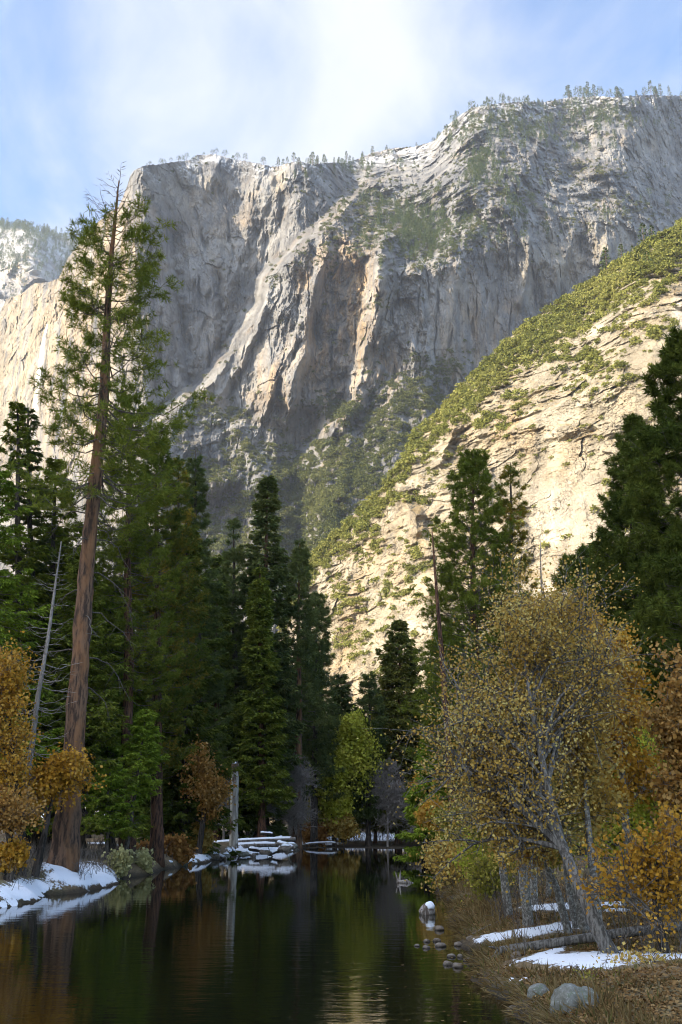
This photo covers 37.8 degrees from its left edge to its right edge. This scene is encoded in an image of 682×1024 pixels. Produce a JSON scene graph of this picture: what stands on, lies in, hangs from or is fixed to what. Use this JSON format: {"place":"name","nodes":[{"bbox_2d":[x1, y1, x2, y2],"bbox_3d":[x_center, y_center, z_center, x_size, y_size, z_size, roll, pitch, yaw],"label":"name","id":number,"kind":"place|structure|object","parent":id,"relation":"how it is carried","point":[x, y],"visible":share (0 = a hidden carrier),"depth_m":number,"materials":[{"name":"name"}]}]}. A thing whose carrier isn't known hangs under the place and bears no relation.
{"place":"outdoors","nodes":[
{"label":"outdoors","id":0,"kind":"place"},
{"bbox_2d":[0,227,77,310],"bbox_3d":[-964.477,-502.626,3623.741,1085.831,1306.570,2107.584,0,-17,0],"label":"hill","id":1,"kind":"structure","parent":0,"point":[32,276],"depth_m":3025.78,"materials":[{"name":"snow"}]},
{"bbox_2d":[0,217,82,298],"bbox_3d":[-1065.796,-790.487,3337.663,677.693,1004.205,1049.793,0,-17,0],"label":"hill forest","id":2,"kind":"object","parent":1,"relation":"on","point":[22,224],"visible":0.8,"depth_m":3283.41,"materials":[{"name":"plant"}]},
{"bbox_2d":[0,846,527,1023],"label":"water","id":3,"kind":"structure","parent":0,"point":[304,936],"depth_m":20.52,"materials":[{"name":"black liquid"}]},
{"bbox_2d":[419,901,434,914],"bbox_3d":[2.444,11.260,28.329,0.475,0.362,0.351,0,-17,0],"label":"boulder","id":4,"kind":"object","parent":3,"relation":"on","point":[427,908],"visible":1,"depth_m":28.19,"materials":[{"name":"grey stone"}]},
{"bbox_2d":[0,94,681,811],"bbox_3d":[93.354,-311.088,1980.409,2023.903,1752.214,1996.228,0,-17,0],"label":"cliff","id":5,"kind":"structure","parent":0,"point":[200,316],"depth_m":1485.75,"materials":[{"name":"stone"}]},
{"bbox_2d":[34,324,48,413],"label":"waterfall","id":6,"kind":"structure","parent":5,"relation":"on","point":[42,354],"depth_m":1599.35,"materials":[{"name":"liquid"}]},
{"bbox_2d":[201,347,466,590],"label":"gully wood","id":7,"kind":"object","parent":5,"relation":"on","point":[310,489],"visible":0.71,"depth_m":1179.68,"materials":[{"name":"green plant"}]},
{"bbox_2d":[158,98,681,595],"bbox_3d":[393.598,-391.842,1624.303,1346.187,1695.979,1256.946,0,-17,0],"label":"scrub","id":8,"kind":"object","parent":5,"relation":"on","point":[284,468],"visible":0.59,"depth_m":1274.42,"materials":[{"name":"green plant"}]},
{"bbox_2d":[293,95,673,269],"bbox_3d":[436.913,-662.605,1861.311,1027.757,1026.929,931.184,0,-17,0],"label":"ledge forest","id":9,"kind":"object","parent":5,"relation":"on","point":[476,169],"visible":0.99,"depth_m":1610.25,"materials":[{"name":"plant"}]},
{"bbox_2d":[0,817,681,1023],"bbox_3d":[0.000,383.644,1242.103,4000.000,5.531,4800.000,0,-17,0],"label":"ground","id":10,"kind":"structure","parent":0,"point":[55,880],"depth_m":24.82,"materials":[{"name":"snow"}]},
{"bbox_2d":[0,838,35,873],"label":"shrub","id":11,"kind":"object","parent":10,"relation":"on","point":[16,853],"visible":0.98,"depth_m":33.76,"materials":[{"name":"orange plant"}]},
{"bbox_2d":[0,630,48,876],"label":"oak tree","id":12,"kind":"object","parent":10,"relation":"on","point":[11,681],"visible":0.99,"depth_m":37.02,"materials":[{"name":"orange plant"}]},
{"bbox_2d":[0,777,56,879],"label":"oak tree","id":13,"kind":"object","parent":10,"relation":"on","point":[14,815],"visible":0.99,"depth_m":34.18,"materials":[{"name":"orange plant"}]},
{"bbox_2d":[0,399,63,853],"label":"fir tree","id":14,"kind":"object","parent":10,"relation":"on","point":[17,561],"visible":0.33,"depth_m":53.53,"materials":[{"name":"green plant"}]},
{"bbox_2d":[0,466,63,835],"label":"conifer","id":15,"kind":"object","parent":10,"relation":"on","point":[6,588],"visible":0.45,"depth_m":48.65,"materials":[{"name":"green plant"}]},
{"bbox_2d":[0,403,69,852],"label":"fir tree","id":16,"kind":"object","parent":10,"relation":"on","point":[29,522],"visible":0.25,"depth_m":56.07,"materials":[{"name":"green plant"}]},
{"bbox_2d":[15,541,81,833],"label":"dead tree","id":17,"kind":"object","parent":10,"relation":"on","point":[36,709],"visible":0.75,"depth_m":39.71,"materials":[{"name":"wood"}]},
{"bbox_2d":[36,525,74,686],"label":"conifer","id":18,"kind":"object","parent":10,"relation":"on","point":[63,545],"visible":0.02,"depth_m":89.85,"materials":[{"name":"green plant"}]},
{"bbox_2d":[12,741,106,877],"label":"oak tree","id":19,"kind":"object","parent":10,"relation":"on","point":[62,771],"visible":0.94,"depth_m":36.88,"materials":[{"name":"orange plant"}]},
{"bbox_2d":[5,455,113,847],"bbox_3d":[-15.813,7.590,56.387,7.025,22.900,7.164,14,-22,-39],"label":"conifer","id":20,"kind":"object","parent":10,"relation":"on","point":[54,465],"visible":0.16,"depth_m":57.58,"materials":[{"name":"green plant"}]},
{"bbox_2d":[26,546,153,857],"bbox_3d":[-12.642,9.280,49.654,7.169,15.738,7.432,0,-17,0],"label":"conifer","id":21,"kind":"object","parent":10,"relation":"on","point":[101,732],"visible":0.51,"depth_m":49.01,"materials":[{"name":"green plant"}]},
{"bbox_2d":[81,759,140,858],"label":"sapling","id":22,"kind":"object","parent":10,"relation":"on","point":[111,779],"visible":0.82,"depth_m":46.72,"materials":[{"name":"green plant"}]},
{"bbox_2d":[5,162,217,872],"bbox_3d":[-9.897,-0.921,43.464,8.453,31.952,8.818,0,-17,0],"label":"ponderosa pine","id":23,"kind":"object","parent":10,"relation":"on","point":[65,844],"visible":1,"depth_m":43.49,"materials":[{"name":"green plant"}]},
{"bbox_2d":[102,843,133,878],"bbox_3d":[-10.194,16.014,45.328,1.487,1.775,1.502,3,-17,-10],"label":"shrub","id":24,"kind":"object","parent":10,"relation":"on","point":[122,866],"visible":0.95,"depth_m":45.03,"materials":[{"name":"green plant"}]},
{"bbox_2d":[85,580,156,852],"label":"cedar tree","id":25,"kind":"object","parent":10,"relation":"on","point":[110,752],"visible":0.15,"depth_m":53.40,"materials":[{"name":"green plant"}]},
{"bbox_2d":[98,530,154,837],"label":"conifer","id":26,"kind":"object","parent":10,"relation":"on","point":[143,610],"visible":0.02,"depth_m":87.30,"materials":[{"name":"green plant"}]},
{"bbox_2d":[77,389,188,855],"bbox_3d":[-11.444,5.431,53.917,6.480,25.928,6.940,0,-17,0],"label":"pine tree","id":27,"kind":"object","parent":10,"relation":"on","point":[129,684],"visible":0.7,"depth_m":53.55,"materials":[{"name":"green plant"}]},
{"bbox_2d":[113,709,169,849],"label":"sapling","id":28,"kind":"object","parent":10,"relation":"on","point":[136,757],"visible":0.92,"depth_m":49.19,"materials":[{"name":"green plant"}]},
{"bbox_2d":[129,845,156,873],"bbox_3d":[-9.733,17.064,48.240,1.734,1.783,1.735,0,-17,0],"label":"shrub","id":29,"kind":"object","parent":10,"relation":"on","point":[145,860],"visible":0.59,"depth_m":48.01,"materials":[{"name":"green plant"}]},
{"bbox_2d":[105,438,210,866],"bbox_3d":[-10.654,7.403,57.628,6.649,24.828,6.417,0,-17,0],"label":"pine tree","id":30,"kind":"object","parent":10,"relation":"on","point":[181,700],"visible":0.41,"depth_m":57.16,"materials":[{"name":"green plant"}]},
{"bbox_2d":[136,694,213,853],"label":"cedar tree","id":31,"kind":"object","parent":10,"relation":"on","point":[172,831],"visible":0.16,"depth_m":65.04,"materials":[{"name":"green plant"}]},
{"bbox_2d":[146,457,209,741],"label":"pine tree","id":32,"kind":"object","parent":10,"relation":"on","point":[189,514],"visible":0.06,"depth_m":74.85,"materials":[{"name":"green plant"}]},
{"bbox_2d":[164,833,198,866],"bbox_3d":[-9.410,19.414,56.934,2.323,2.214,2.256,0,-17,0],"label":"shrub","id":33,"kind":"object","parent":10,"relation":"on","point":[180,848],"visible":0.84,"depth_m":56.53,"materials":[{"name":"brown plant"}]},
{"bbox_2d":[134,610,241,858],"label":"cedar tree","id":34,"kind":"object","parent":10,"relation":"on","point":[194,737],"visible":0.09,"depth_m":65.75,"materials":[{"name":"green plant"}]},
{"bbox_2d":[133,523,247,834],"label":"conifer","id":35,"kind":"object","parent":10,"relation":"on","point":[196,707],"visible":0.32,"depth_m":66.40,"materials":[{"name":"green plant"}]},
{"bbox_2d":[181,821,218,853],"bbox_3d":[-9.138,21.034,64.634,2.472,2.590,2.665,0,-17,0],"label":"shrub","id":36,"kind":"object","parent":10,"relation":"on","point":[208,840],"visible":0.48,"depth_m":64.08,"materials":[{"name":"brown plant"}]},
{"bbox_2d":[168,450,236,780],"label":"pine tree","id":37,"kind":"object","parent":10,"relation":"on","point":[199,502],"visible":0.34,"depth_m":75.20,"materials":[{"name":"green plant"}]},
{"bbox_2d":[168,734,240,853],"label":"oak tree","id":38,"kind":"object","parent":10,"relation":"on","point":[208,786],"visible":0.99,"depth_m":63.21,"materials":[{"name":"brown plant"}]},
{"bbox_2d":[205,554,240,708],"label":"conifer","id":39,"kind":"object","parent":10,"relation":"on","point":[217,563],"visible":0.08,"depth_m":119.31,"materials":[{"name":"green plant"}]},
{"bbox_2d":[201,579,256,839],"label":"conifer","id":40,"kind":"object","parent":10,"relation":"on","point":[227,622],"visible":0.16,"depth_m":87.63,"materials":[{"name":"green plant"}]},
{"bbox_2d":[215,777,245,839],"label":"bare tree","id":41,"kind":"object","parent":10,"relation":"on","point":[226,806],"visible":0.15,"depth_m":81.94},
{"bbox_2d":[229,762,238,848],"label":"snag","id":42,"kind":"object","parent":10,"relation":"on","point":[233,839],"visible":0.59,"depth_m":73.56,"materials":[{"name":"grey wood"}]},
{"bbox_2d":[218,516,266,833],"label":"pine tree","id":43,"kind":"object","parent":10,"relation":"on","point":[234,554],"visible":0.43,"depth_m":92.25,"materials":[{"name":"green plant"}]},
{"bbox_2d":[216,693,275,839],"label":"cedar tree","id":44,"kind":"object","parent":10,"relation":"on","point":[251,816],"visible":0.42,"depth_m":84.11,"materials":[{"name":"green plant"}]},
{"bbox_2d":[214,836,295,842],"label":"log","id":45,"kind":"object","parent":10,"relation":"on","point":[273,839],"visible":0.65,"depth_m":76.11,"materials":[{"name":"white wood"}]},
{"bbox_2d":[238,841,278,847],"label":"log","id":46,"kind":"object","parent":10,"relation":"on","point":[258,844],"visible":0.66,"depth_m":74.58,"materials":[{"name":"white wood"}]},
{"bbox_2d":[230,566,297,837],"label":"cedar tree","id":47,"kind":"object","parent":10,"relation":"on","point":[259,623],"visible":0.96,"depth_m":84.95,"materials":[{"name":"green plant"}]},
{"bbox_2d":[226,475,306,837],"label":"fir tree","id":48,"kind":"object","parent":10,"relation":"on","point":[277,573],"visible":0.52,"depth_m":92.12,"materials":[{"name":"green plant"}]},
{"bbox_2d":[247,803,289,841],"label":"fir tree","id":49,"kind":"object","parent":10,"relation":"on","point":[276,827],"visible":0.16,"depth_m":87.46,"materials":[{"name":"green plant"}]},
{"bbox_2d":[270,754,324,841],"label":"bare tree","id":50,"kind":"object","parent":10,"relation":"on","point":[303,778],"visible":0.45,"depth_m":88.93,"materials":[{"name":"plant"}]},
{"bbox_2d":[274,539,333,848],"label":"pine tree","id":51,"kind":"object","parent":10,"relation":"on","point":[304,646],"visible":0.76,"depth_m":93.58,"materials":[{"name":"green plant"}]},
{"bbox_2d":[292,657,327,805],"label":"conifer","id":52,"kind":"object","parent":10,"relation":"on","point":[321,697],"visible":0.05,"depth_m":107.89,"materials":[{"name":"green plant"}]},
{"bbox_2d":[301,821,329,846],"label":"shrub","id":53,"kind":"object","parent":10,"relation":"on","point":[322,833],"visible":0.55,"depth_m":95.56,"materials":[{"name":"brown plant"}]},
{"bbox_2d":[302,779,329,831],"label":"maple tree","id":54,"kind":"object","parent":10,"relation":"on","point":[321,815],"visible":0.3,"depth_m":96.95,"materials":[{"name":"grey plant"}]},
{"bbox_2d":[290,590,345,846],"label":"pine tree","id":55,"kind":"object","parent":10,"relation":"on","point":[317,747],"visible":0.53,"depth_m":97.28,"materials":[{"name":"green plant"}]},
{"bbox_2d":[0,822,681,955],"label":"undergrowth","id":56,"kind":"object","parent":10,"relation":"on","point":[94,844],"visible":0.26,"depth_m":25.12,"materials":[{"name":"brown plant"}]},
{"bbox_2d":[320,673,363,841],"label":"fir tree","id":57,"kind":"object","parent":10,"relation":"on","point":[343,690],"visible":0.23,"depth_m":106.16,"materials":[{"name":"green plant"}]},
{"bbox_2d":[323,813,360,846],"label":"shrub","id":58,"kind":"object","parent":10,"relation":"on","point":[345,829],"visible":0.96,"depth_m":95.73,"materials":[{"name":"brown plant"}]},
{"bbox_2d":[302,705,389,846],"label":"maple tree","id":59,"kind":"object","parent":10,"relation":"on","point":[351,754],"visible":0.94,"depth_m":97.10,"materials":[{"name":"green plant"}]},
{"bbox_2d":[351,670,388,846],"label":"pine tree","id":60,"kind":"object","parent":10,"relation":"on","point":[368,814],"visible":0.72,"depth_m":98.91,"materials":[{"name":"green plant"}]},
{"bbox_2d":[362,756,411,846],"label":"bare tree","id":61,"kind":"object","parent":10,"relation":"on","point":[387,801],"visible":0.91,"depth_m":97.62,"materials":[{"name":"plant"}]},
{"bbox_2d":[354,619,428,843],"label":"fir tree","id":62,"kind":"object","parent":10,"relation":"on","point":[391,680],"visible":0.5,"depth_m":103.76,"materials":[{"name":"green plant"}]},
{"bbox_2d":[392,732,448,866],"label":"cedar tree","id":63,"kind":"object","parent":10,"relation":"on","point":[409,811],"visible":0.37,"depth_m":57.17,"materials":[{"name":"green plant"}]},
{"bbox_2d":[413,797,450,854],"bbox_3d":[4.938,16.973,52.320,1.974,3.973,2.129,-14,-22,38],"label":"shrub","id":64,"kind":"object","parent":10,"relation":"on","point":[420,816],"visible":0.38,"depth_m":52.33,"materials":[{"name":"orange plant"}]},
{"bbox_2d":[412,627,460,745],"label":"conifer","id":65,"kind":"object","parent":10,"relation":"on","point":[436,645],"visible":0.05,"depth_m":113.37,"materials":[{"name":"green plant"}]},
{"bbox_2d":[407,634,468,843],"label":"conifer","id":66,"kind":"object","parent":10,"relation":"on","point":[455,675],"visible":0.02,"depth_m":66.48,"materials":[{"name":"green plant"}]},
{"bbox_2d":[408,833,472,891],"bbox_3d":[3.976,12.720,35.915,3.084,2.185,2.253,0,-17,0],"label":"shrub","id":67,"kind":"object","parent":10,"relation":"on","point":[442,850],"visible":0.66,"depth_m":35.70,"materials":[{"name":"yellow plant"}]},
{"bbox_2d":[425,531,456,841],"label":"dead tree","id":68,"kind":"object","parent":10,"relation":"on","point":[440,638],"visible":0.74,"depth_m":57.30,"materials":[{"name":"wood"}]},
{"bbox_2d":[424,802,475,881],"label":"tree","id":69,"kind":"object","parent":10,"relation":"on","point":[441,821],"visible":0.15,"depth_m":36.86,"materials":[{"name":"yellow plant"}]},
{"bbox_2d":[426,773,512,916],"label":"alder tree","id":70,"kind":"object","parent":10,"relation":"on","point":[505,886],"visible":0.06,"depth_m":23.95,"materials":[{"name":"yellow plant"}]},
{"bbox_2d":[395,448,548,823],"bbox_3d":[8.001,7.970,60.370,9.586,25.266,9.757,0,-17,0],"label":"pine tree","id":71,"kind":"object","parent":10,"relation":"on","point":[455,584],"visible":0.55,"depth_m":60.76,"materials":[{"name":"green plant"}]},
{"bbox_2d":[447,828,515,875],"bbox_3d":[4.665,10.906,31.332,1.909,2.568,2.308,16,-23,-42],"label":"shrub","id":72,"kind":"object","parent":10,"relation":"on","point":[462,864],"visible":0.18,"depth_m":31.42,"materials":[{"name":"yellow plant"}]},
{"bbox_2d":[457,843,517,904],"bbox_3d":[4.530,10.459,29.108,2.379,2.564,2.348,0,-17,0],"label":"shrub","id":73,"kind":"object","parent":10,"relation":"on","point":[481,876],"visible":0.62,"depth_m":28.89,"materials":[{"name":"green plant"}]},
{"bbox_2d":[464,777,534,926],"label":"alder tree","id":74,"kind":"object","parent":10,"relation":"on","point":[526,907],"visible":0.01,"depth_m":21.89,"materials":[{"name":"grey plant"}]},
{"bbox_2d":[479,461,538,739],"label":"pine tree","id":75,"kind":"object","parent":10,"relation":"on","point":[511,471],"visible":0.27,"depth_m":65.27,"materials":[{"name":"green plant"}]},
{"bbox_2d":[357,536,670,953],"bbox_3d":[3.597,4.285,19.299,6.202,8.017,4.885,5,-18,-15],"label":"cottonwood tree","id":76,"kind":"object","parent":10,"relation":"on","point":[519,790],"visible":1,"depth_m":18.81,"materials":[{"name":"yellow plant"}]},
{"bbox_2d":[529,863,537,904],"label":"alder tree","id":77,"kind":"object","parent":10,"relation":"on","point":[534,884],"visible":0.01,"depth_m":25.25,"materials":[{"name":"grey plant"}]},
{"bbox_2d":[487,823,583,933],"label":"alder tree","id":78,"kind":"object","parent":10,"relation":"on","point":[558,896],"visible":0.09,"depth_m":20.14,"materials":[{"name":"yellow plant"}]},
{"bbox_2d":[527,983,548,998],"bbox_3d":[2.774,6.726,13.989,0.325,0.202,0.354,-11,-20,32],"label":"boulder","id":79,"kind":"object","parent":10,"relation":"on","point":[538,990],"visible":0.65,"depth_m":13.89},
{"bbox_2d":[431,862,681,1023],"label":"grass","id":80,"kind":"structure","parent":10,"relation":"on","point":[462,926],"depth_m":15.44,"materials":[{"name":"plant"}]},
{"bbox_2d":[528,836,584,897],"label":"alder tree","id":81,"kind":"object","parent":10,"relation":"on","point":[548,884],"visible":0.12,"depth_m":28.09,"materials":[{"name":"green plant"}]},
{"bbox_2d":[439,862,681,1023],"bbox_3d":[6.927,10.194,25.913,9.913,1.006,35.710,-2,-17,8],"label":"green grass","id":82,"kind":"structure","parent":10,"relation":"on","point":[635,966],"depth_m":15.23,"materials":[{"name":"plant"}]},
{"bbox_2d":[533,759,593,933],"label":"alder tree","id":83,"kind":"object","parent":10,"relation":"on","point":[580,914],"visible":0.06,"depth_m":19.69,"materials":[{"name":"yellow plant"}]},
{"bbox_2d":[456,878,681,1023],"bbox_3d":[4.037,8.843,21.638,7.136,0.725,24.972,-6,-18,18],"label":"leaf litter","id":84,"kind":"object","parent":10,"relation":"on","point":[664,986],"visible":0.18,"depth_m":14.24,"materials":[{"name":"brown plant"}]},
{"bbox_2d":[549,552,594,843],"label":"conifer","id":85,"kind":"object","parent":10,"relation":"on","point":[572,556],"visible":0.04,"depth_m":68.20,"materials":[{"name":"green plant"}]},
{"bbox_2d":[550,983,599,1013],"bbox_3d":[3.048,6.335,12.963,0.698,0.353,0.551,4,-17,-12],"label":"boulder","id":86,"kind":"object","parent":10,"relation":"on","point":[566,993],"visible":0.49,"depth_m":12.80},
{"bbox_2d":[556,572,602,855],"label":"cedar tree","id":87,"kind":"object","parent":10,"relation":"on","point":[575,586],"visible":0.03,"depth_m":55.88,"materials":[{"name":"green plant"}]},
{"bbox_2d":[521,584,645,927],"bbox_3d":[5.221,5.187,21.449,2.731,7.490,2.174,0,-17,0],"label":"cottonwood tree","id":88,"kind":"object","parent":10,"relation":"on","point":[603,803],"visible":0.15,"depth_m":20.84,"materials":[{"name":"yellow plant"}]},
{"bbox_2d":[488,921,681,958],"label":"log","id":89,"kind":"object","parent":10,"relation":"on","point":[583,938],"visible":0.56,"depth_m":17.65,"materials":[{"name":"wood"}]},
{"bbox_2d":[565,542,605,823],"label":"conifer","id":90,"kind":"object","parent":10,"relation":"on","point":[585,550],"visible":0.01,"depth_m":68.69,"materials":[{"name":"green plant"}]},
{"bbox_2d":[547,704,635,919],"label":"alder tree","id":91,"kind":"object","parent":10,"relation":"on","point":[592,868],"visible":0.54,"depth_m":19.65,"materials":[{"name":"yellow plant"}]},
{"bbox_2d":[572,965,617,981],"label":"shrub","id":92,"kind":"object","parent":10,"relation":"on","point":[587,973],"visible":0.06,"depth_m":14.35,"materials":[{"name":"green plant"}]},
{"bbox_2d":[567,542,631,846],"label":"pine tree","id":93,"kind":"object","parent":10,"relation":"on","point":[598,599],"visible":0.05,"depth_m":52.56,"materials":[{"name":"green plant"}]},
{"bbox_2d":[593,766,643,904],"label":"alder tree","id":94,"kind":"object","parent":10,"relation":"on","point":[608,827],"visible":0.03,"depth_m":24.65,"materials":[{"name":"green plant"}]},
{"bbox_2d":[561,791,681,953],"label":"oak tree","id":95,"kind":"object","parent":10,"relation":"on","point":[660,885],"visible":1,"depth_m":16.11,"materials":[{"name":"orange plant"}]},
{"bbox_2d":[578,605,670,912],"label":"cottonwood tree","id":96,"kind":"object","parent":10,"relation":"on","point":[636,769],"visible":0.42,"depth_m":22.78,"materials":[{"name":"yellow plant"}]},
{"bbox_2d":[571,779,681,908],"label":"oak tree","id":97,"kind":"object","parent":10,"relation":"on","point":[642,813],"visible":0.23,"depth_m":22.64,"materials":[{"name":"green plant"}]},
{"bbox_2d":[587,412,677,761],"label":"pine tree","id":98,"kind":"object","parent":10,"relation":"on","point":[615,558],"visible":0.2,"depth_m":50.68,"materials":[{"name":"green plant"}]},
{"bbox_2d":[591,936,680,964],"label":"shrub","id":99,"kind":"object","parent":10,"relation":"on","point":[638,954],"visible":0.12,"depth_m":15.17,"materials":[{"name":"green plant"}]},
{"bbox_2d":[613,727,677,804],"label":"alder tree","id":100,"kind":"object","parent":10,"relation":"on","point":[645,742],"visible":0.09,"depth_m":26.14,"materials":[{"name":"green plant"}]},
{"bbox_2d":[611,323,681,751],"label":"pine tree","id":101,"kind":"object","parent":10,"relation":"on","point":[646,506],"visible":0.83,"depth_m":38.04,"materials":[{"name":"green plant"}]},
{"bbox_2d":[615,543,681,813],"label":"cedar tree","id":102,"kind":"object","parent":10,"relation":"on","point":[631,612],"visible":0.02,"depth_m":42.05,"materials":[{"name":"green plant"}]},
{"bbox_2d":[636,636,681,851],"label":"oak tree","id":103,"kind":"object","parent":10,"relation":"on","point":[667,725],"visible":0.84,"depth_m":19.42,"materials":[{"name":"orange plant"}]},
{"bbox_2d":[278,225,681,719],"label":"spur","id":104,"kind":"structure","parent":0,"point":[576,485],"depth_m":512.75,"materials":[{"name":"stone"}]},
{"bbox_2d":[276,218,681,678],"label":"slope scrub","id":105,"kind":"object","parent":104,"relation":"on","point":[588,289],"visible":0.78,"depth_m":564.25,"materials":[{"name":"green plant"}]},
{"bbox_2d":[599,247,610,269],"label":"pine tree","id":106,"kind":"object","parent":104,"relation":"on","point":[604,253],"visible":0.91,"depth_m":600.89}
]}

